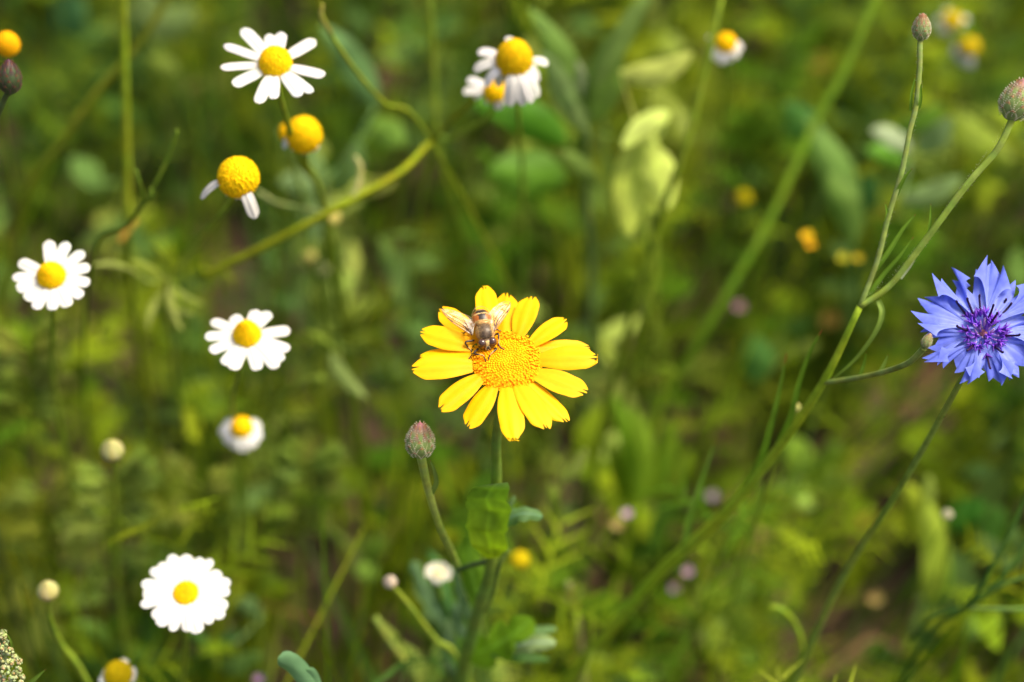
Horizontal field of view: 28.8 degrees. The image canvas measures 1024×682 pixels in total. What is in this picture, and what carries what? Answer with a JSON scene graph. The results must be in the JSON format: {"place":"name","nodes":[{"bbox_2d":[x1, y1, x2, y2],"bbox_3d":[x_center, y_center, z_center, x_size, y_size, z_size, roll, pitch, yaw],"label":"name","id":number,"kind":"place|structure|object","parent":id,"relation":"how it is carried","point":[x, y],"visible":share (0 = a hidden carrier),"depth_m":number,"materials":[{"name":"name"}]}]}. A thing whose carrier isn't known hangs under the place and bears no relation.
{"place":"outdoors","nodes":[
{"label":"outdoors","id":0,"kind":"place"},
{"bbox_2d":[241,419,354,661],"bbox_3d":[-0.078,0.101,0.780,0.042,0.194,0.023,0,48,0],"label":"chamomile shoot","id":1,"kind":"object","parent":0,"point":[321,464],"visible":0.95,"depth_m":0.73,"materials":[{"name":"green plant"}]},
{"bbox_2d":[0,0,1023,681],"bbox_3d":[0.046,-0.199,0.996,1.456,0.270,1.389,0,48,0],"label":"grass","id":2,"kind":"structure","parent":0,"point":[280,18],"depth_m":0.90,"materials":[{"name":"green plant"}]},
{"bbox_2d":[0,59,36,674],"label":"cornflower bud","id":3,"kind":"object","parent":2,"relation":"on","point":[11,79],"visible":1,"depth_m":0.54,"materials":[{"name":"green plant"}]},
{"bbox_2d":[0,628,45,681],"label":"goosefoot","id":4,"kind":"object","parent":2,"relation":"on","point":[5,661],"visible":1,"depth_m":0.53,"materials":[{"name":"beige plant"}]},
{"bbox_2d":[0,31,78,461],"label":"chamomile","id":5,"kind":"object","parent":2,"relation":"on","point":[10,43],"visible":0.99,"depth_m":0.71,"materials":[{"name":"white plant"}]},
{"bbox_2d":[0,308,81,647],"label":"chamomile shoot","id":6,"kind":"object","parent":2,"relation":"on","point":[12,399],"visible":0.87,"depth_m":0.71,"materials":[{"name":"green plant"}]},
{"bbox_2d":[0,448,98,661],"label":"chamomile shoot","id":7,"kind":"object","parent":2,"relation":"on","point":[24,494],"visible":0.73,"depth_m":0.74,"materials":[{"name":"green plant"}]},
{"bbox_2d":[37,580,90,681],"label":"daisy bud","id":8,"kind":"object","parent":2,"relation":"on","point":[48,592],"visible":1,"depth_m":0.60,"materials":[{"name":"green plant"}]},
{"bbox_2d":[0,0,169,548],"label":"plant stem","id":9,"kind":"object","parent":2,"relation":"on","point":[85,107],"visible":0.75,"depth_m":0.73,"materials":[{"name":"green plant"}]},
{"bbox_2d":[0,240,193,681],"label":"chamomile","id":10,"kind":"object","parent":2,"relation":"on","point":[54,280],"visible":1,"depth_m":0.57,"materials":[{"name":"white plant"}]},
{"bbox_2d":[49,444,166,681],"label":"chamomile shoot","id":11,"kind":"object","parent":2,"relation":"on","point":[137,560],"visible":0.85,"depth_m":0.71,"materials":[{"name":"green plant"}]},
{"bbox_2d":[100,439,130,665],"bbox_3d":[-0.133,0.115,0.711,0.038,0.277,0.007,35,57,28],"label":"daisy bud","id":12,"kind":"object","parent":2,"relation":"on","point":[112,451],"visible":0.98,"depth_m":0.64,"materials":[{"name":"green plant"}]},
{"bbox_2d":[99,658,135,681],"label":"chamomile","id":13,"kind":"object","parent":2,"relation":"on","point":[121,670],"visible":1,"depth_m":0.60,"materials":[{"name":"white plant"}]},
{"bbox_2d":[52,0,195,253],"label":"green weed","id":14,"kind":"object","parent":2,"relation":"on","point":[173,22],"visible":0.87,"depth_m":0.86,"materials":[{"name":"green plant"}]},
{"bbox_2d":[82,128,178,633],"bbox_3d":[-0.138,0.040,0.734,0.082,0.345,0.016,27,53,22],"label":"forked twig","id":15,"kind":"object","parent":2,"relation":"on","point":[146,199],"visible":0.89,"depth_m":0.66,"materials":[{"name":"green plant"}]},
{"bbox_2d":[120,0,176,537],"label":"plant stem","id":16,"kind":"object","parent":2,"relation":"on","point":[128,201],"visible":0.83,"depth_m":0.70,"materials":[{"name":"green plant"}]},
{"bbox_2d":[118,219,137,242],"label":"dry twig","id":17,"kind":"object","parent":16,"relation":"attached to","point":[124,234],"visible":0.74,"depth_m":0.70,"materials":[{"name":"plant"}]},
{"bbox_2d":[94,243,206,556],"bbox_3d":[-0.118,0.054,0.770,0.035,0.270,0.044,8,49,7],"label":"feathery weed","id":18,"kind":"object","parent":2,"relation":"on","point":[171,309],"visible":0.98,"depth_m":0.68,"materials":[{"name":"green plant"}]},
{"bbox_2d":[75,564,278,681],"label":"green weed","id":19,"kind":"object","parent":2,"relation":"on","point":[235,665],"visible":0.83,"depth_m":0.73,"materials":[{"name":"green plant"}]},
{"bbox_2d":[140,554,230,681],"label":"ox eye daisy","id":20,"kind":"object","parent":2,"relation":"on","point":[187,592],"visible":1,"depth_m":0.57,"materials":[{"name":"white plant"}]},
{"bbox_2d":[137,446,253,658],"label":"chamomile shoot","id":21,"kind":"object","parent":2,"relation":"on","point":[223,484],"visible":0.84,"depth_m":0.73,"materials":[{"name":"green plant"}]},
{"bbox_2d":[219,416,272,681],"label":"chamomile","id":22,"kind":"object","parent":2,"relation":"on","point":[243,435],"visible":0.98,"depth_m":0.65,"materials":[{"name":"white plant"}]},
{"bbox_2d":[192,310,312,681],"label":"chamomile","id":23,"kind":"object","parent":2,"relation":"on","point":[239,337],"visible":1,"depth_m":0.57,"materials":[{"name":"white plant"}]},
{"bbox_2d":[181,156,331,567],"bbox_3d":[-0.087,0.027,0.732,0.046,0.365,0.139,-16,50,-14],"label":"chamomile","id":24,"kind":"object","parent":2,"relation":"on","point":[238,177],"visible":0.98,"depth_m":0.60,"materials":[{"name":"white plant"}]},
{"bbox_2d":[254,674,263,681],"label":"pink blossom","id":25,"kind":"object","parent":2,"relation":"on","point":[258,678],"visible":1,"depth_m":0.70,"materials":[{"name":"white plant"}]},
{"bbox_2d":[185,380,387,635],"bbox_3d":[-0.095,0.095,0.819,0.104,0.144,0.033,33,56,26],"label":"green weed","id":26,"kind":"object","parent":2,"relation":"on","point":[365,548],"visible":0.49,"depth_m":0.78,"materials":[{"name":"green plant"}]},
{"bbox_2d":[257,374,324,635],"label":"plant stem","id":27,"kind":"object","parent":2,"relation":"on","point":[281,399],"visible":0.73,"depth_m":0.73,"materials":[{"name":"green plant"}]},
{"bbox_2d":[278,651,320,681],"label":"blue green leaf weed","id":28,"kind":"object","parent":2,"relation":"on","point":[297,667],"visible":1,"depth_m":0.55,"materials":[{"name":"plant"}]},
{"bbox_2d":[220,28,397,564],"bbox_3d":[-0.056,0.020,0.725,0.039,0.384,0.106,8,49,7],"label":"chamomile","id":29,"kind":"object","parent":2,"relation":"on","point":[274,57],"visible":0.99,"depth_m":0.57,"materials":[{"name":"white plant"}]},
{"bbox_2d":[279,123,346,535],"bbox_3d":[-0.073,0.012,0.775,0.011,0.320,0.079,0,48,0],"label":"chamomile","id":30,"kind":"object","parent":2,"relation":"on","point":[282,130],"visible":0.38,"depth_m":0.77,"materials":[{"name":"green plant"}]},
{"bbox_2d":[304,250,323,444],"bbox_3d":[-0.080,0.018,0.838,0.005,0.218,0.063,-8,48,-7],"label":"daisy bud","id":31,"kind":"object","parent":2,"relation":"on","point":[310,256],"visible":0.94,"depth_m":0.80,"materials":[{"name":"green plant"}]},
{"bbox_2d":[317,263,329,280],"bbox_3d":[-0.077,0.017,0.851,0.005,0.201,0.062,-8,48,-7],"label":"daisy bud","id":32,"kind":"object","parent":2,"relation":"on","point":[322,270],"visible":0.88,"depth_m":0.76,"materials":[{"name":"green plant"}]},
{"bbox_2d":[282,115,369,561],"bbox_3d":[-0.063,0.023,0.748,0.012,0.347,0.083,0,48,0],"label":"chamomile","id":33,"kind":"object","parent":2,"relation":"on","point":[305,139],"visible":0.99,"depth_m":0.62,"materials":[{"name":"white plant"}]},
{"bbox_2d":[321,212,339,508],"bbox_3d":[-0.073,0.018,0.813,0.006,0.256,0.068,-13,49,-12],"label":"daisy bud","id":34,"kind":"object","parent":2,"relation":"on","point":[335,219],"visible":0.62,"depth_m":0.79,"materials":[{"name":"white plant"}]},
{"bbox_2d":[305,314,373,637],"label":"feathery weed","id":35,"kind":"object","parent":2,"relation":"on","point":[339,370],"visible":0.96,"depth_m":0.70,"materials":[{"name":"green plant"}]},
{"bbox_2d":[279,25,405,503],"bbox_3d":[-0.063,-0.010,0.831,0.035,0.266,0.055,15,50,13],"label":"green weed","id":36,"kind":"object","parent":2,"relation":"on","point":[388,133],"visible":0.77,"depth_m":0.76,"materials":[{"name":"green plant"}]},
{"bbox_2d":[198,0,555,533],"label":"branching weed","id":37,"kind":"object","parent":2,"relation":"on","point":[356,195],"visible":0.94,"depth_m":0.66,"materials":[{"name":"green plant"}]},
{"bbox_2d":[372,616,420,681],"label":"plant stem","id":38,"kind":"object","parent":2,"relation":"on","point":[391,643],"visible":0.94,"depth_m":0.66,"materials":[{"name":"green plant"}]},
{"bbox_2d":[383,622,442,681],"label":"pale leaf weed","id":39,"kind":"object","parent":2,"relation":"on","point":[430,672],"visible":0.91,"depth_m":0.67,"materials":[{"name":"green plant"}]},
{"bbox_2d":[383,575,470,681],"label":"daisy bud","id":40,"kind":"object","parent":2,"relation":"on","point":[389,581],"visible":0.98,"depth_m":0.62,"materials":[{"name":"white plant"}]},
{"bbox_2d":[425,562,451,602],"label":"chamomile","id":41,"kind":"object","parent":2,"relation":"on","point":[437,573],"visible":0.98,"depth_m":0.64,"materials":[{"name":"white plant"}]},
{"bbox_2d":[404,421,492,681],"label":"cornflower bud","id":42,"kind":"object","parent":2,"relation":"on","point":[420,441],"visible":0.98,"depth_m":0.54,"materials":[{"name":"green plant"}]},
{"bbox_2d":[404,77,505,478],"bbox_3d":[-0.023,0.002,0.769,0.014,0.343,0.103,-15,50,-13],"label":"chamomile","id":43,"kind":"object","parent":2,"relation":"on","point":[493,93],"visible":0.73,"depth_m":0.70,"materials":[{"name":"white plant"}]},
{"bbox_2d":[427,0,486,472],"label":"plant stem","id":44,"kind":"object","parent":2,"relation":"on","point":[443,172],"visible":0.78,"depth_m":0.73,"materials":[{"name":"green plant"}]},
{"bbox_2d":[409,286,597,681],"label":"corn marigold","id":45,"kind":"object","parent":2,"relation":"on","point":[512,371],"visible":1,"depth_m":0.54,"materials":[{"name":"yellow plant"}]},
{"bbox_2d":[441,301,510,360],"bbox_3d":[-0.010,-0.002,0.528,0.019,0.008,0.017,0,48,0],"label":"hoverfly","id":46,"kind":"object","parent":45,"relation":"on","point":[485,330],"visible":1,"depth_m":0.53,"materials":[{"name":"brown"}]},
{"bbox_2d":[473,36,547,543],"bbox_3d":[0.000,0.007,0.747,0.022,0.368,0.094,0,48,0],"label":"chamomile","id":47,"kind":"object","parent":2,"relation":"on","point":[512,60],"visible":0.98,"depth_m":0.59,"materials":[{"name":"white plant"}]},
{"bbox_2d":[0,0,1023,681],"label":"ground cover","id":48,"kind":"object","parent":2,"relation":"on","point":[652,530],"visible":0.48,"depth_m":0.90,"materials":[{"name":"green plant"}]},
{"bbox_2d":[259,601,322,623],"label":"dry twig","id":49,"kind":"object","parent":48,"relation":"on","point":[312,619],"visible":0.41,"depth_m":0.80,"materials":[{"name":"plant"}]},
{"bbox_2d":[0,0,1023,681],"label":"feathery foliage","id":50,"kind":"object","parent":2,"relation":"on","point":[536,564],"visible":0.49,"depth_m":0.83,"materials":[{"name":"green plant"}]},
{"bbox_2d":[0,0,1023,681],"bbox_3d":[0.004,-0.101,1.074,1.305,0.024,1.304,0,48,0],"label":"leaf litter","id":51,"kind":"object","parent":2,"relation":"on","point":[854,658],"visible":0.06,"depth_m":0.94,"materials":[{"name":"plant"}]},
{"bbox_2d":[510,550,531,678],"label":"button flower","id":52,"kind":"object","parent":2,"relation":"on","point":[519,559],"visible":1,"depth_m":0.67,"materials":[{"name":"yellow plant"}]},
{"bbox_2d":[555,190,559,339],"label":"plant stem","id":53,"kind":"object","parent":2,"relation":"on","point":[558,260],"visible":0.32,"depth_m":0.90,"materials":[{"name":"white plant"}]},
{"bbox_2d":[474,0,649,514],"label":"broad leaf weed","id":54,"kind":"object","parent":2,"relation":"on","point":[581,98],"visible":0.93,"depth_m":0.71,"materials":[{"name":"green plant"}]},
{"bbox_2d":[547,448,586,681],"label":"pale leaf weed","id":55,"kind":"object","parent":2,"relation":"on","point":[573,468],"visible":0.94,"depth_m":0.71,"materials":[{"name":"green plant"}]},
{"bbox_2d":[611,519,623,653],"bbox_3d":[0.041,0.107,0.798,0.010,0.158,0.038,0,48,0],"label":"flower bud","id":56,"kind":"object","parent":2,"relation":"on","point":[617,525],"visible":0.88,"depth_m":0.78,"materials":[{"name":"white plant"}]},
{"bbox_2d":[622,508,631,647],"bbox_3d":[0.044,0.105,0.793,0.010,0.169,0.039,0,48,0],"label":"pink blossom","id":57,"kind":"object","parent":2,"relation":"on","point":[627,513],"visible":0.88,"depth_m":0.78,"materials":[{"name":"white plant"}]},
{"bbox_2d":[605,394,692,646],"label":"green weed","id":58,"kind":"object","parent":2,"relation":"on","point":[632,456],"visible":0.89,"depth_m":0.77,"materials":[{"name":"green plant"}]},
{"bbox_2d":[606,52,692,414],"bbox_3d":[0.050,0.004,0.797,0.027,0.298,0.071,9,49,8],"label":"pale leaf weed","id":59,"kind":"object","parent":2,"relation":"on","point":[645,166],"visible":0.94,"depth_m":0.70,"materials":[{"name":"green plant"}]},
{"bbox_2d":[579,0,723,631],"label":"plant stem","id":60,"kind":"object","parent":2,"relation":"on","point":[650,248],"visible":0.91,"depth_m":0.69,"materials":[{"name":"green plant"}]},
{"bbox_2d":[669,584,679,674],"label":"pink blossom","id":61,"kind":"object","parent":2,"relation":"on","point":[673,588],"visible":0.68,"depth_m":0.77,"materials":[{"name":"white plant"}]},
{"bbox_2d":[683,567,692,680],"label":"pink blossom","id":62,"kind":"object","parent":2,"relation":"on","point":[687,571],"visible":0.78,"depth_m":0.77,"materials":[{"name":"white plant"}]},
{"bbox_2d":[706,490,717,578],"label":"pink blossom","id":63,"kind":"object","parent":2,"relation":"on","point":[713,494],"visible":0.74,"depth_m":0.79,"materials":[{"name":"white plant"}]},
{"bbox_2d":[691,32,742,420],"bbox_3d":[0.081,-0.028,0.809,0.012,0.324,0.107,9,49,8],"label":"chamomile","id":64,"kind":"object","parent":2,"relation":"on","point":[728,46],"visible":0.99,"depth_m":0.76,"materials":[{"name":"white plant"}]},
{"bbox_2d":[678,579,757,681],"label":"rosette weed","id":65,"kind":"object","parent":2,"relation":"on","point":[739,618],"visible":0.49,"depth_m":0.80,"materials":[{"name":"green plant"}]},
{"bbox_2d":[729,300,745,467],"bbox_3d":[0.098,0.025,0.871,0.005,0.161,0.046,14,50,13],"label":"pink blossom","id":66,"kind":"object","parent":2,"relation":"on","point":[739,306],"visible":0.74,"depth_m":0.83,"materials":[{"name":"white plant"}]},
{"bbox_2d":[598,0,877,623],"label":"plant stem","id":67,"kind":"object","parent":2,"relation":"on","point":[761,233],"visible":0.81,"depth_m":0.76,"materials":[{"name":"green plant"}]},
{"bbox_2d":[734,190,751,391],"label":"button flower","id":68,"kind":"object","parent":2,"relation":"on","point":[743,197],"visible":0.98,"depth_m":0.82,"materials":[{"name":"green plant"}]},
{"bbox_2d":[714,403,800,681],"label":"daisy bud","id":69,"kind":"object","parent":2,"relation":"on","point":[750,538],"visible":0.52,"depth_m":0.68,"materials":[{"name":"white plant"}]},
{"bbox_2d":[740,316,818,532],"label":"green weed","id":70,"kind":"object","parent":2,"relation":"on","point":[758,365],"visible":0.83,"depth_m":0.80,"materials":[{"name":"green plant"}]},
{"bbox_2d":[769,604,804,681],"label":"curled shoot","id":71,"kind":"object","parent":2,"relation":"on","point":[786,614],"visible":0.86,"depth_m":0.65,"materials":[{"name":"green plant"}]},
{"bbox_2d":[561,13,1023,681],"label":"budding cornflower","id":72,"kind":"object","parent":2,"relation":"on","point":[1011,103],"visible":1,"depth_m":0.55,"materials":[{"name":"green plant"}]},
{"bbox_2d":[783,240,815,510],"bbox_3d":[0.118,0.023,0.823,0.004,0.234,0.059,15,50,13],"label":"yellow blossom","id":73,"kind":"object","parent":2,"relation":"on","point":[811,244],"visible":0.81,"depth_m":0.80,"materials":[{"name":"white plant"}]},
{"bbox_2d":[785,230,813,471],"bbox_3d":[0.116,0.021,0.824,0.005,0.236,0.060,15,50,13],"label":"yellow blossom","id":74,"kind":"object","parent":2,"relation":"on","point":[807,235],"visible":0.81,"depth_m":0.79,"materials":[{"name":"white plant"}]},
{"bbox_2d":[775,436,849,598],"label":"rosette weed","id":75,"kind":"object","parent":2,"relation":"on","point":[830,451],"visible":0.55,"depth_m":0.81,"materials":[{"name":"green plant"}]},
{"bbox_2d":[808,52,829,213],"bbox_3d":[0.151,-0.095,0.986,0.010,0.150,0.054,18,51,16],"label":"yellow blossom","id":76,"kind":"object","parent":2,"relation":"on","point":[819,65],"visible":0.39,"depth_m":0.92,"materials":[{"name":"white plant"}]},
{"bbox_2d":[782,102,877,500],"bbox_3d":[0.123,-0.005,0.852,0.056,0.230,0.035,35,57,27],"label":"green weed","id":77,"kind":"object","parent":2,"relation":"on","point":[852,200],"visible":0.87,"depth_m":0.77,"materials":[{"name":"green plant"}]},
{"bbox_2d":[820,310,839,419],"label":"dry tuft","id":78,"kind":"object","parent":2,"relation":"on","point":[834,319],"visible":0.58,"depth_m":0.86,"materials":[{"name":"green plant"}]},
{"bbox_2d":[816,252,848,498],"bbox_3d":[0.133,0.023,0.835,0.004,0.216,0.057,17,50,15],"label":"yellow blossom","id":79,"kind":"object","parent":2,"relation":"on","point":[842,257],"visible":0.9,"depth_m":0.82,"materials":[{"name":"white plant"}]},
{"bbox_2d":[839,254,862,444],"bbox_3d":[0.139,0.023,0.836,0.004,0.216,0.057,17,50,15],"label":"yellow blossom","id":80,"kind":"object","parent":2,"relation":"on","point":[857,257],"visible":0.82,"depth_m":0.83,"materials":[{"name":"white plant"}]},
{"bbox_2d":[818,635,902,679],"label":"dry twig","id":81,"kind":"object","parent":2,"relation":"on","point":[825,672],"visible":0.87,"depth_m":0.80,"materials":[{"name":"plant"}]},
{"bbox_2d":[869,592,882,635],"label":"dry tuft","id":82,"kind":"object","parent":2,"relation":"on","point":[875,599],"visible":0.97,"depth_m":0.80,"materials":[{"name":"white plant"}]},
{"bbox_2d":[873,208,891,342],"bbox_3d":[0.174,-0.026,0.938,0.007,0.130,0.047,21,51,18],"label":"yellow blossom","id":83,"kind":"object","parent":2,"relation":"on","point":[883,214],"visible":0.12,"depth_m":0.88,"materials":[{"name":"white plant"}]},
{"bbox_2d":[791,255,1023,681],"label":"cornflower","id":84,"kind":"object","parent":2,"relation":"on","point":[971,342],"visible":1,"depth_m":0.53,"materials":[{"name":"blue plant"}]},
{"bbox_2d":[850,104,1014,470],"bbox_3d":[0.163,-0.006,0.844,0.045,0.242,0.079,27,54,23],"label":"grey leaf weed","id":85,"kind":"object","parent":2,"relation":"on","point":[971,135],"visible":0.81,"depth_m":0.77,"materials":[{"name":"plant"}]},
{"bbox_2d":[918,509,952,681],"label":"daisy bud","id":86,"kind":"object","parent":2,"relation":"on","point":[947,514],"visible":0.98,"depth_m":0.71,"materials":[{"name":"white plant"}]},
{"bbox_2d":[926,8,968,284],"bbox_3d":[0.191,-0.070,0.895,0.012,0.252,0.093,21,51,18],"label":"chamomile","id":87,"kind":"object","parent":2,"relation":"on","point":[949,21],"visible":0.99,"depth_m":0.78,"materials":[{"name":"white plant"}]},
{"bbox_2d":[904,474,1005,678],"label":"pale leaf weed","id":88,"kind":"object","parent":2,"relation":"on","point":[926,521],"visible":0.81,"depth_m":0.75,"materials":[{"name":"green plant"}]},
{"bbox_2d":[900,496,1023,681],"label":"grassy weed","id":89,"kind":"object","parent":2,"relation":"on","point":[975,598],"visible":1,"depth_m":0.62,"materials":[{"name":"green plant"}]},
{"bbox_2d":[951,35,980,292],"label":"chamomile","id":90,"kind":"object","parent":2,"relation":"on","point":[965,50],"visible":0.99,"depth_m":0.77,"materials":[{"name":"white plant"}]},
{"bbox_2d":[562,579,586,681],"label":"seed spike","id":91,"kind":"object","parent":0,"point":[570,587],"visible":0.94,"depth_m":0.68,"materials":[{"name":"green plant"}]},
{"bbox_2d":[859,513,874,531],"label":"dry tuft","id":92,"kind":"object","parent":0,"point":[862,518],"visible":0.41,"depth_m":0.86,"materials":[{"name":"green plant"}]}
]}

